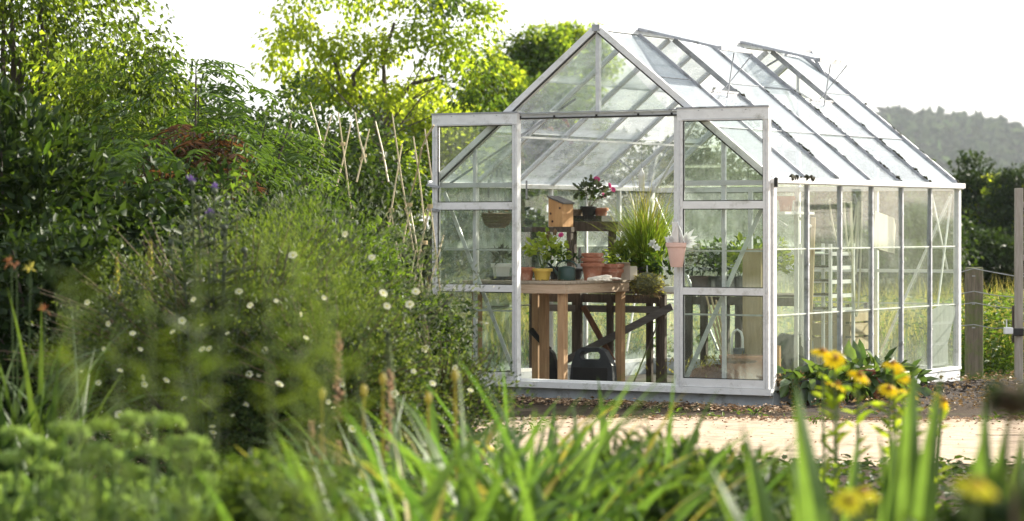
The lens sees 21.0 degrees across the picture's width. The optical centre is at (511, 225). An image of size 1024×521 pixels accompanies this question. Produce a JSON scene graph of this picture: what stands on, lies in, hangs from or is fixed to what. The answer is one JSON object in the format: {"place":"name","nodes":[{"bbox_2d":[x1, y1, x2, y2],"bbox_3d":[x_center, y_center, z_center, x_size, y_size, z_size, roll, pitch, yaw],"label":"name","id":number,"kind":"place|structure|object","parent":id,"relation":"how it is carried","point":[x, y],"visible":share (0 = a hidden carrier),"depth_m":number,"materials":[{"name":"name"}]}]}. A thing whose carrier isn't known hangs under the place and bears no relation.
{"place":"outdoors","nodes":[
{"label":"outdoors","id":0,"kind":"place"},
{"bbox_2d":[0,0,1023,226],"label":"sky","id":1,"kind":"structure","parent":0,"point":[957,55],"materials":[{"name":"white"}]},
{"bbox_2d":[22,227,1023,516],"bbox_3d":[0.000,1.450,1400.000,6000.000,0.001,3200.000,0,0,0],"label":"ground","id":2,"kind":"structure","parent":0,"point":[968,409],"depth_m":21.41,"materials":[{"name":"beige gravel"}]},
{"bbox_2d":[0,72,129,453],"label":"dark shrub","id":3,"kind":"object","parent":2,"relation":"on","point":[21,175],"visible":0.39,"depth_m":16.83,"materials":[{"name":"green plant"}]},
{"bbox_2d":[0,0,174,335],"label":"birch tree","id":4,"kind":"object","parent":2,"relation":"on","point":[44,10],"visible":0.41,"depth_m":29.57,"materials":[{"name":"green plant"}]},
{"bbox_2d":[0,189,190,446],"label":"leafy shrub","id":5,"kind":"object","parent":2,"relation":"on","point":[81,251],"visible":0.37,"depth_m":15.73,"materials":[{"name":"green plant"}]},
{"bbox_2d":[0,256,217,519],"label":"crocosmia clump","id":6,"kind":"object","parent":2,"relation":"on","point":[33,420],"visible":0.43,"depth_m":11.95,"materials":[{"name":"green plant"}]},
{"bbox_2d":[0,408,227,520],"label":"stonecrop clump","id":7,"kind":"object","parent":2,"relation":"on","point":[39,508],"visible":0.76,"depth_m":7.85,"materials":[{"name":"green plant"}]},
{"bbox_2d":[29,139,213,434],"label":"sumac shrub","id":8,"kind":"object","parent":2,"relation":"on","point":[122,155],"visible":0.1,"depth_m":18.38,"materials":[{"name":"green plant"}]},
{"bbox_2d":[21,15,224,201],"bbox_3d":[-3.819,-0.276,27.304,2.266,3.654,1.997,0,0,0],"label":"birch tree","id":9,"kind":"object","parent":2,"relation":"on","point":[160,100],"visible":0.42,"depth_m":27.22,"materials":[{"name":"green plant"}]},
{"bbox_2d":[21,244,278,520],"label":"fennel plant","id":10,"kind":"object","parent":2,"relation":"on","point":[108,424],"visible":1,"depth_m":4.52,"materials":[{"name":"green plant"}]},
{"bbox_2d":[47,157,283,448],"bbox_3d":[-2.254,0.517,17.477,1.849,1.940,1.438,0,0,-14],"label":"leafy shrub","id":11,"kind":"object","parent":2,"relation":"on","point":[134,230],"visible":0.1,"depth_m":17.35,"materials":[{"name":"green plant"}]},
{"bbox_2d":[53,57,346,404],"bbox_3d":[-2.414,0.109,21.019,2.311,2.793,1.899,0,0,0],"label":"sumac shrub","id":12,"kind":"object","parent":2,"relation":"on","point":[223,90],"visible":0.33,"depth_m":20.90,"materials":[{"name":"green plant"}]},
{"bbox_2d":[112,124,296,423],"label":"sumac shrub","id":13,"kind":"object","parent":2,"relation":"on","point":[195,148],"visible":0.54,"depth_m":19.31,"materials":[{"name":"green plant"}]},
{"bbox_2d":[155,175,258,472],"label":"thistle plant","id":14,"kind":"object","parent":2,"relation":"on","point":[209,216],"visible":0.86,"depth_m":14.00,"materials":[{"name":"green plant"}]},
{"bbox_2d":[14,378,423,518],"bbox_3d":[-1.609,1.299,16.082,3.852,0.330,14.490,0,0,-9],"label":"ground cover","id":15,"kind":"object","parent":2,"relation":"on","point":[166,465],"visible":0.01,"depth_m":14.01,"materials":[{"name":"green plant"}]},
{"bbox_2d":[0,211,458,482],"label":"flowering bush","id":16,"kind":"object","parent":2,"relation":"on","point":[247,309],"visible":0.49,"depth_m":14.30,"materials":[{"name":"green plant"}]},
{"bbox_2d":[135,155,364,439],"bbox_3d":[-1.850,0.514,17.970,1.902,1.947,1.396,0,0,0],"label":"leafy shrub","id":17,"kind":"object","parent":2,"relation":"on","point":[202,189],"visible":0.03,"depth_m":17.87,"materials":[{"name":"green plant"}]},
{"bbox_2d":[178,440,340,520],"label":"mound shrub","id":18,"kind":"object","parent":2,"relation":"on","point":[240,510],"visible":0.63,"depth_m":8.12,"materials":[{"name":"green plant"}]},
{"bbox_2d":[200,102,355,216],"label":"sumac shrub","id":19,"kind":"object","parent":2,"relation":"on","point":[318,158],"visible":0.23,"depth_m":22.29,"materials":[{"name":"green plant"}]},
{"bbox_2d":[188,185,388,468],"bbox_3d":[-1.202,0.629,14.948,1.079,1.710,1.160,0,0,0],"label":"grey shrub","id":20,"kind":"object","parent":2,"relation":"on","point":[280,230],"visible":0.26,"depth_m":14.94,"materials":[{"name":"green plant"}]},
{"bbox_2d":[164,69,458,249],"bbox_3d":[-2.553,-0.149,32.991,3.849,3.413,3.536,0,0,0],"label":"background tree","id":21,"kind":"object","parent":2,"relation":"on","point":[367,177],"visible":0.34,"depth_m":32.74,"materials":[{"name":"green plant"}]},
{"bbox_2d":[233,198,399,520],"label":"fennel plant","id":22,"kind":"object","parent":2,"relation":"on","point":[309,376],"visible":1,"depth_m":4.70,"materials":[{"name":"green plant"}]},
{"bbox_2d":[139,160,504,457],"bbox_3d":[-1.096,0.555,15.751,2.124,1.868,1.451,0,0,0],"label":"grey shrub","id":23,"kind":"object","parent":2,"relation":"on","point":[367,268],"visible":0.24,"depth_m":15.74,"materials":[{"name":"green plant"}]},
{"bbox_2d":[203,231,458,486],"bbox_3d":[-0.913,0.756,13.984,1.299,1.462,1.294,0,0,0],"label":"flowering bush","id":24,"kind":"object","parent":2,"relation":"on","point":[372,384],"visible":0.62,"depth_m":13.82,"materials":[{"name":"green plant"}]},
{"bbox_2d":[256,186,418,349],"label":"leafy shrub","id":25,"kind":"object","parent":2,"relation":"on","point":[335,194],"visible":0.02,"depth_m":19.42,"materials":[{"name":"green plant"}]},
{"bbox_2d":[288,102,443,249],"bbox_3d":[-1.289,-0.446,24.544,1.393,1.326,0.403,0,0,0],"label":"cane frame","id":26,"kind":"object","parent":2,"relation":"on","point":[342,144],"visible":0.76,"depth_m":24.49,"materials":[{"name":"brown wood"}]},
{"bbox_2d":[332,330,402,511],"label":"speedwell plant","id":27,"kind":"object","parent":2,"relation":"on","point":[339,344],"visible":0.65,"depth_m":10.93,"materials":[{"name":"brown plant"}]},
{"bbox_2d":[248,0,515,230],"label":"spreading tree","id":28,"kind":"object","parent":2,"relation":"on","point":[351,97],"visible":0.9,"depth_m":40.89,"materials":[{"name":"green plant"}]},
{"bbox_2d":[146,408,669,520],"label":"daylily clump","id":29,"kind":"object","parent":2,"relation":"on","point":[434,492],"visible":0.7,"depth_m":7.91,"materials":[{"name":"green plant"}]},
{"bbox_2d":[387,124,443,301],"bbox_3d":[-0.760,0.114,21.944,0.523,1.825,0.403,0,0,0],"label":"cane frame","id":30,"kind":"object","parent":2,"relation":"on","point":[429,207],"visible":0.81,"depth_m":21.89,"materials":[{"name":"brown wood"}]},
{"bbox_2d":[356,75,511,288],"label":"background tree","id":31,"kind":"object","parent":2,"relation":"on","point":[458,141],"visible":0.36,"depth_m":46.52,"materials":[{"name":"green plant"}]},
{"bbox_2d":[270,396,597,514],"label":"daylily clump","id":32,"kind":"object","parent":2,"relation":"on","point":[387,458],"visible":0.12,"depth_m":10.36,"materials":[{"name":"green plant"}]},
{"bbox_2d":[392,289,482,391],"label":"leafy shrub","id":33,"kind":"object","parent":2,"relation":"on","point":[467,302],"visible":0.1,"depth_m":20.65,"materials":[{"name":"green plant"}]},
{"bbox_2d":[366,304,537,469],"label":"flowering bush","id":34,"kind":"object","parent":2,"relation":"on","point":[468,383],"visible":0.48,"depth_m":15.12,"materials":[{"name":"green plant"}]},
{"bbox_2d":[220,351,684,520],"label":"daylily clump","id":35,"kind":"object","parent":2,"relation":"on","point":[468,488],"visible":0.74,"depth_m":8.15,"materials":[{"name":"green plant"}]},
{"bbox_2d":[235,364,702,520],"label":"daylily clump","id":36,"kind":"object","parent":2,"relation":"on","point":[376,482],"visible":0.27,"depth_m":9.20,"materials":[{"name":"green plant"}]},
{"bbox_2d":[343,363,629,498],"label":"daylily clump","id":37,"kind":"object","parent":2,"relation":"on","point":[504,460],"visible":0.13,"depth_m":10.39,"materials":[{"name":"green plant"}]},
{"bbox_2d":[437,44,542,175],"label":"background tree","id":38,"kind":"object","parent":2,"relation":"on","point":[519,75],"visible":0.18,"depth_m":51.78,"materials":[{"name":"green plant"}]},
{"bbox_2d":[204,342,785,520],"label":"daylily clump","id":39,"kind":"object","parent":2,"relation":"on","point":[574,448],"visible":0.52,"depth_m":8.71,"materials":[{"name":"green plant"}]},
{"bbox_2d":[429,139,566,313],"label":"background tree","id":40,"kind":"object","parent":2,"relation":"on","point":[485,258],"visible":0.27,"depth_m":42.71,"materials":[{"name":"green plant"}]},
{"bbox_2d":[0,454,1010,520],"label":"ground cover","id":41,"kind":"object","parent":2,"relation":"on","point":[955,469],"visible":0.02,"depth_m":14.61,"materials":[{"name":"green plant"}]},
{"bbox_2d":[491,19,594,221],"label":"background tree","id":42,"kind":"object","parent":2,"relation":"on","point":[537,52],"visible":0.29,"depth_m":55.68,"materials":[{"name":"green plant"}]},
{"bbox_2d":[385,209,710,305],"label":"hedge","id":43,"kind":"object","parent":2,"relation":"on","point":[564,237],"visible":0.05,"depth_m":48.73,"materials":[{"name":"green plant"}]},
{"bbox_2d":[496,71,627,266],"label":"background tree","id":44,"kind":"object","parent":2,"relation":"on","point":[536,149],"visible":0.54,"depth_m":49.58,"materials":[{"name":"green plant"}]},
{"bbox_2d":[328,379,834,520],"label":"daylily clump","id":45,"kind":"object","parent":2,"relation":"on","point":[687,504],"visible":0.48,"depth_m":8.46,"materials":[{"name":"green plant"}]},
{"bbox_2d":[536,19,626,208],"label":"background tree","id":46,"kind":"object","parent":2,"relation":"on","point":[580,30],"visible":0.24,"depth_m":61.69,"materials":[{"name":"green plant"}]},
{"bbox_2d":[446,394,760,411],"bbox_3d":[0.385,1.429,22.639,3.771,0.050,0.434,0,0,31],"label":"soil bed","id":47,"kind":"object","parent":2,"relation":"on","point":[643,406],"visible":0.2,"depth_m":22.17,"materials":[{"name":"brown soil"}]},
{"bbox_2d":[444,391,804,413],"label":"bark chips","id":48,"kind":"object","parent":47,"relation":"on","point":[566,401],"visible":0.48,"depth_m":21.91,"materials":[{"name":"brown wood"}]},
{"bbox_2d":[501,450,748,520],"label":"clump","id":49,"kind":"object","parent":2,"relation":"on","point":[663,508],"visible":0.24,"depth_m":8.66,"materials":[{"name":"green plant"}]},
{"bbox_2d":[408,372,849,511],"bbox_3d":[0.304,0.975,9.214,1.441,0.950,1.542,0,0,21],"label":"daylily clump","id":50,"kind":"object","parent":2,"relation":"on","point":[714,460],"visible":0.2,"depth_m":9.27,"materials":[{"name":"green plant"}]},
{"bbox_2d":[563,127,720,304],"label":"background tree","id":51,"kind":"object","parent":2,"relation":"on","point":[632,156],"visible":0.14,"depth_m":45.81,"materials":[{"name":"green plant"}]},
{"bbox_2d":[562,424,797,514],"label":"mound shrub","id":52,"kind":"object","parent":2,"relation":"on","point":[739,467],"visible":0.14,"depth_m":9.56,"materials":[{"name":"green plant"}]},
{"bbox_2d":[426,24,964,406],"bbox_3d":[1.708,-0.089,24.542,3.332,3.179,4.013,0,0,31],"label":"greenhouse","id":53,"kind":"object","parent":2,"relation":"on","point":[696,101],"visible":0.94,"depth_m":23.55,"materials":[{"name":"metal"}]},
{"bbox_2d":[431,111,521,380],"bbox_3d":[-0.307,0.168,23.480,0.862,2.260,0.075,0,0,31],"label":"sliding door","id":54,"kind":"structure","parent":53,"relation":"in","point":[512,118],"depth_m":23.35,"materials":[{"name":"metal"}]},
{"bbox_2d":[665,222,696,266],"bbox_3d":[1.370,0.149,22.367,0.309,0.369,0.106,0,0,31],"label":"hanging pot","id":55,"kind":"object","parent":53,"relation":"hanging from","point":[676,251],"visible":1,"depth_m":22.36,"materials":[{"name":"pink ceramic"}]},
{"bbox_2d":[676,105,772,388],"bbox_3d":[1.704,0.168,22.254,0.836,2.260,0.075,0,0,31],"label":"sliding door","id":56,"kind":"structure","parent":53,"relation":"in","point":[756,112],"depth_m":22.22,"materials":[{"name":"metal"}]},
{"bbox_2d":[828,194,862,316],"bbox_3d":[2.829,0.250,23.461,0.048,1.050,0.617,0,0,31],"label":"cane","id":57,"kind":"object","parent":53,"relation":"hanging from","point":[857,213],"visible":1,"depth_m":23.61,"materials":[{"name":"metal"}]},
{"bbox_2d":[874,211,895,254],"bbox_3d":[3.240,0.062,24.101,0.017,0.383,0.501,0,0,31],"label":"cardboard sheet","id":58,"kind":"object","parent":53,"relation":"hanging from","point":[884,229],"visible":1,"depth_m":24.10,"materials":[{"name":"white cardboard"}]},
{"bbox_2d":[623,99,795,308],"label":"background tree","id":59,"kind":"object","parent":2,"relation":"on","point":[738,223],"visible":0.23,"depth_m":43.58,"materials":[{"name":"green plant"}]},
{"bbox_2d":[410,272,1023,372],"bbox_3d":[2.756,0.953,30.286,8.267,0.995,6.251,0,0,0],"label":"meadow grass","id":60,"kind":"structure","parent":2,"relation":"on","point":[643,337],"depth_m":28.54,"materials":[{"name":"green plant"}]},
{"bbox_2d":[526,292,963,367],"bbox_3d":[2.555,1.085,28.947,4.888,0.764,4.249,0,0,0],"label":"nettle patch","id":61,"kind":"object","parent":2,"relation":"on","point":[791,319],"visible":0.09,"depth_m":27.71,"materials":[{"name":"green plant"}]},
{"bbox_2d":[709,379,831,520],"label":"iris fan","id":62,"kind":"object","parent":2,"relation":"on","point":[809,501],"visible":1,"depth_m":6.22},
{"bbox_2d":[685,465,880,520],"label":"mound shrub","id":63,"kind":"object","parent":2,"relation":"on","point":[780,508],"visible":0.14,"depth_m":9.01,"materials":[{"name":"green plant"}]},
{"bbox_2d":[728,141,867,312],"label":"background tree","id":64,"kind":"object","parent":2,"relation":"on","point":[819,205],"visible":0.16,"depth_m":44.50,"materials":[{"name":"green plant"}]},
{"bbox_2d":[809,347,873,508],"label":"yellow daisy","id":65,"kind":"object","parent":2,"relation":"on","point":[834,358],"visible":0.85,"depth_m":10.06,"materials":[{"name":"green plant"}]},
{"bbox_2d":[831,486,879,520],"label":"yellow daisy","id":66,"kind":"object","parent":2,"relation":"on","point":[851,501],"visible":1,"depth_m":5.63,"materials":[{"name":"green plant"}]},
{"bbox_2d":[781,147,933,303],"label":"background tree","id":67,"kind":"object","parent":2,"relation":"on","point":[889,199],"visible":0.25,"depth_m":46.62,"materials":[{"name":"green plant"}]},
{"bbox_2d":[841,415,897,520],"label":"iris fan","id":68,"kind":"object","parent":2,"relation":"on","point":[886,471],"visible":0.6,"depth_m":7.56},
{"bbox_2d":[770,369,1023,414],"bbox_3d":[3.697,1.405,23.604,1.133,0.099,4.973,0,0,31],"label":"soil bed","id":69,"kind":"object","parent":2,"relation":"on","point":[963,389],"visible":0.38,"depth_m":22.63,"materials":[{"name":"brown soil"}]},
{"bbox_2d":[762,363,849,405],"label":"leafy plant","id":70,"kind":"object","parent":69,"relation":"on","point":[806,383],"visible":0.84,"depth_m":22.07,"materials":[{"name":"plant"}]},
{"bbox_2d":[832,339,912,397],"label":"leafy plant","id":71,"kind":"object","parent":69,"relation":"on","point":[855,354],"visible":0.59,"depth_m":22.37,"materials":[{"name":"plant"}]},
{"bbox_2d":[787,218,1023,300],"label":"hedge","id":72,"kind":"object","parent":2,"relation":"on","point":[990,252],"visible":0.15,"depth_m":53.71,"materials":[{"name":"green plant"}]},
{"bbox_2d":[868,360,954,508],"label":"yellow daisy","id":73,"kind":"object","parent":2,"relation":"on","point":[901,374],"visible":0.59,"depth_m":10.32,"materials":[{"name":"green plant"}]},
{"bbox_2d":[884,356,942,520],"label":"iris fan","id":74,"kind":"object","parent":2,"relation":"on","point":[913,488],"visible":0.99,"depth_m":6.62},
{"bbox_2d":[864,159,983,305],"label":"background tree","id":75,"kind":"object","parent":2,"relation":"on","point":[921,232],"visible":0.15,"depth_m":47.68,"materials":[{"name":"green plant"}]},
{"bbox_2d":[936,148,1002,282],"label":"background tree","id":76,"kind":"object","parent":2,"relation":"on","point":[975,182],"visible":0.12,"depth_m":61.77,"materials":[{"name":"green plant"}]},
{"bbox_2d":[965,267,982,379],"bbox_3d":[4.305,0.943,25.798,0.152,1.115,0.144,0,0,0],"label":"fence post","id":77,"kind":"object","parent":2,"relation":"on","point":[973,336],"visible":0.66,"depth_m":25.73,"materials":[{"name":"wood"}]},
{"bbox_2d":[951,477,997,520],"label":"yellow daisy","id":78,"kind":"object","parent":2,"relation":"on","point":[977,487],"visible":1,"depth_m":3.93,"materials":[{"name":"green plant"}]},
{"bbox_2d":[936,462,1023,520],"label":"daisy","id":79,"kind":"object","parent":2,"relation":"on","point":[994,509],"visible":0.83,"depth_m":4.26,"materials":[{"name":"green plant"}]},
{"bbox_2d":[945,289,1023,375],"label":"nettle patch","id":80,"kind":"object","parent":2,"relation":"on","point":[997,316],"visible":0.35,"depth_m":27.19,"materials":[{"name":"green plant"}]},
{"bbox_2d":[961,396,1023,510],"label":"iris fan","id":81,"kind":"object","parent":2,"relation":"on","point":[982,464],"visible":0.46,"depth_m":6.37},
{"bbox_2d":[974,162,1023,292],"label":"background tree","id":82,"kind":"object","parent":2,"relation":"on","point":[1000,211],"visible":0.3,"depth_m":59.75,"materials":[{"name":"green plant"}]},
{"bbox_2d":[976,377,1023,520],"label":"poppy seedhead","id":83,"kind":"object","parent":2,"relation":"on","point":[1007,400],"visible":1,"depth_m":3.99,"materials":[{"name":"brown plant"}]},
{"bbox_2d":[1012,188,1023,381],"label":"gate post","id":84,"kind":"object","parent":2,"relation":"on","point":[1017,315],"visible":0.84,"depth_m":24.57,"materials":[{"name":"wood"}]},
{"bbox_2d":[76,416,1023,465],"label":"path","id":85,"kind":"structure","parent":0,"point":[952,448],"depth_m":19.17,"materials":[{"name":"beige gravel"}]},
{"bbox_2d":[466,413,1023,432],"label":"path edge litter","id":86,"kind":"object","parent":85,"relation":"on","point":[656,416],"visible":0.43,"depth_m":20.59,"materials":[{"name":"brown plant"}]},
{"bbox_2d":[625,373,673,382],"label":"greenhouse floor","id":87,"kind":"structure","parent":0,"point":[640,377],"depth_m":26.00,"materials":[{"name":"grey concrete"}]},
{"bbox_2d":[463,278,629,381],"bbox_3d":[0.315,0.945,24.193,1.035,0.950,1.160,0,0,31],"label":"potting bench","id":88,"kind":"object","parent":87,"relation":"on","point":[540,291],"visible":0.6,"depth_m":24.17,"materials":[{"name":"brown wood"}]},
{"bbox_2d":[522,227,572,280],"bbox_3d":[0.296,0.237,23.838,0.423,0.466,0.396,0,0,-34],"label":"geranium pot","id":89,"kind":"object","parent":88,"relation":"on","point":[542,272],"visible":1,"depth_m":23.79,"materials":[{"name":"plant"}]},
{"bbox_2d":[570,347,616,380],"bbox_3d":[0.706,1.242,24.103,0.419,0.375,0.106,0,0,26],"label":"carry case","id":90,"kind":"object","parent":87,"relation":"on","point":[603,368],"visible":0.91,"depth_m":24.05,"materials":[{"name":"grey plastic"}]},
{"bbox_2d":[524,221,673,382],"bbox_3d":[0.902,0.694,25.046,1.471,1.472,0.783,0,0,31],"label":"plant staging","id":91,"kind":"object","parent":87,"relation":"on","point":[577,308],"visible":0.44,"depth_m":24.82,"materials":[{"name":"brown wood"}]},
{"bbox_2d":[547,196,574,226],"bbox_3d":[0.442,-0.133,25.062,0.186,0.282,0.182,0,0,38],"label":"nest box","id":92,"kind":"object","parent":91,"relation":"on","point":[560,211],"visible":1,"depth_m":25.01,"materials":[{"name":"brown wood"}]},
{"bbox_2d":[573,216,611,220],"bbox_3d":[0.720,-0.068,25.314,0.340,0.050,0.204,0,0,31],"label":"seed tray","id":93,"kind":"object","parent":91,"relation":"on","point":[589,218],"visible":0.91,"depth_m":25.22,"materials":[{"name":"black plastic"}]},
{"bbox_2d":[572,174,615,215],"bbox_3d":[0.749,-0.266,25.262,0.422,0.420,0.378,0,0,31],"label":"geranium pot","id":94,"kind":"object","parent":93,"relation":"on","point":[589,210],"visible":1,"depth_m":25.25,"materials":[{"name":"black plastic"}]},
{"bbox_2d":[568,303,673,362],"bbox_3d":[0.877,0.986,24.523,1.227,0.624,0.023,0,0,29],"label":"plank","id":95,"kind":"object","parent":91,"relation":"attached to","point":[634,325],"visible":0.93,"depth_m":24.40,"materials":[{"name":"brown wood"}]},
{"bbox_2d":[627,265,665,298],"bbox_3d":[1.179,0.497,24.169,0.346,0.308,0.346,0,0,31],"label":"moss ball","id":96,"kind":"object","parent":91,"relation":"on","point":[646,283],"visible":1,"depth_m":24.09,"materials":[{"name":"green plant"}]},
{"bbox_2d":[584,169,713,276],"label":"fountain grass","id":97,"kind":"object","parent":91,"relation":"on","point":[646,229],"depth_m":24.69,"materials":[{"name":"green plant"}]},
{"bbox_2d":[685,293,793,373],"bbox_3d":[2.180,1.025,25.418,1.202,0.810,0.618,0,0,31],"label":"flower staging","id":98,"kind":"object","parent":87,"relation":"on","point":[701,301],"visible":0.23,"depth_m":25.34,"materials":[{"name":"brown wood"}]},
{"bbox_2d":[719,354,762,379],"bbox_3d":[1.891,1.161,22.562,0.430,0.238,0.350,0,0,31],"label":"box","id":99,"kind":"object","parent":87,"relation":"on","point":[744,366],"visible":0.68,"depth_m":22.42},
{"bbox_2d":[743,249,762,354],"bbox_3d":[2.018,0.810,23.014,0.170,1.241,0.120,0,0,31],"label":"timber post","id":100,"kind":"object","parent":87,"relation":"on","point":[753,277],"visible":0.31,"depth_m":22.95,"materials":[{"name":"brown wood"}]},
{"bbox_2d":[727,232,793,273],"bbox_3d":[2.138,0.739,23.828,0.660,1.382,0.688,0,0,31],"label":"leafy pot","id":101,"kind":"object","parent":87,"relation":"on","point":[734,255],"visible":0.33,"depth_m":23.77,"materials":[{"name":"green plastic"}]},
{"bbox_2d":[794,188,798,367],"bbox_3d":[2.339,0.560,22.760,0.039,1.745,0.298,0,0,5],"label":"leaning lath","id":102,"kind":"object","parent":87,"relation":"on","point":[796,282],"visible":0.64,"depth_m":22.73,"materials":[{"name":"white paint"}]},
{"bbox_2d":[777,333,816,383],"bbox_3d":[2.345,1.169,23.116,0.388,0.551,0.576,0,0,31],"label":"compost bag","id":103,"kind":"object","parent":87,"relation":"on","point":[785,341],"visible":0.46,"depth_m":22.91,"materials":[{"name":"white plastic"}]},
{"bbox_2d":[799,243,854,363],"bbox_3d":[2.666,0.790,23.451,0.304,1.280,0.484,0,0,31],"label":"seed tray rack","id":104,"kind":"object","parent":87,"relation":"on","point":[823,281],"visible":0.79,"depth_m":23.39,"materials":[{"name":"white paint"}]},
{"bbox_2d":[812,302,867,369],"bbox_3d":[3.009,1.070,25.455,0.440,0.720,0.480,0,0,31],"label":"crate","id":105,"kind":"object","parent":87,"relation":"on","point":[861,328],"visible":0.28,"depth_m":25.29,"materials":[{"name":"brown wood"}]},
{"bbox_3d":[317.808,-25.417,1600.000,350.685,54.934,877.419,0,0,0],"label":"hill","id":106,"kind":"structure","parent":0,"visible":0},
{"bbox_2d":[762,104,1023,206],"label":"wood","id":107,"kind":"object","parent":106,"relation":"on","point":[940,137],"visible":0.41,"depth_m":1380.11,"materials":[{"name":"green plant"}]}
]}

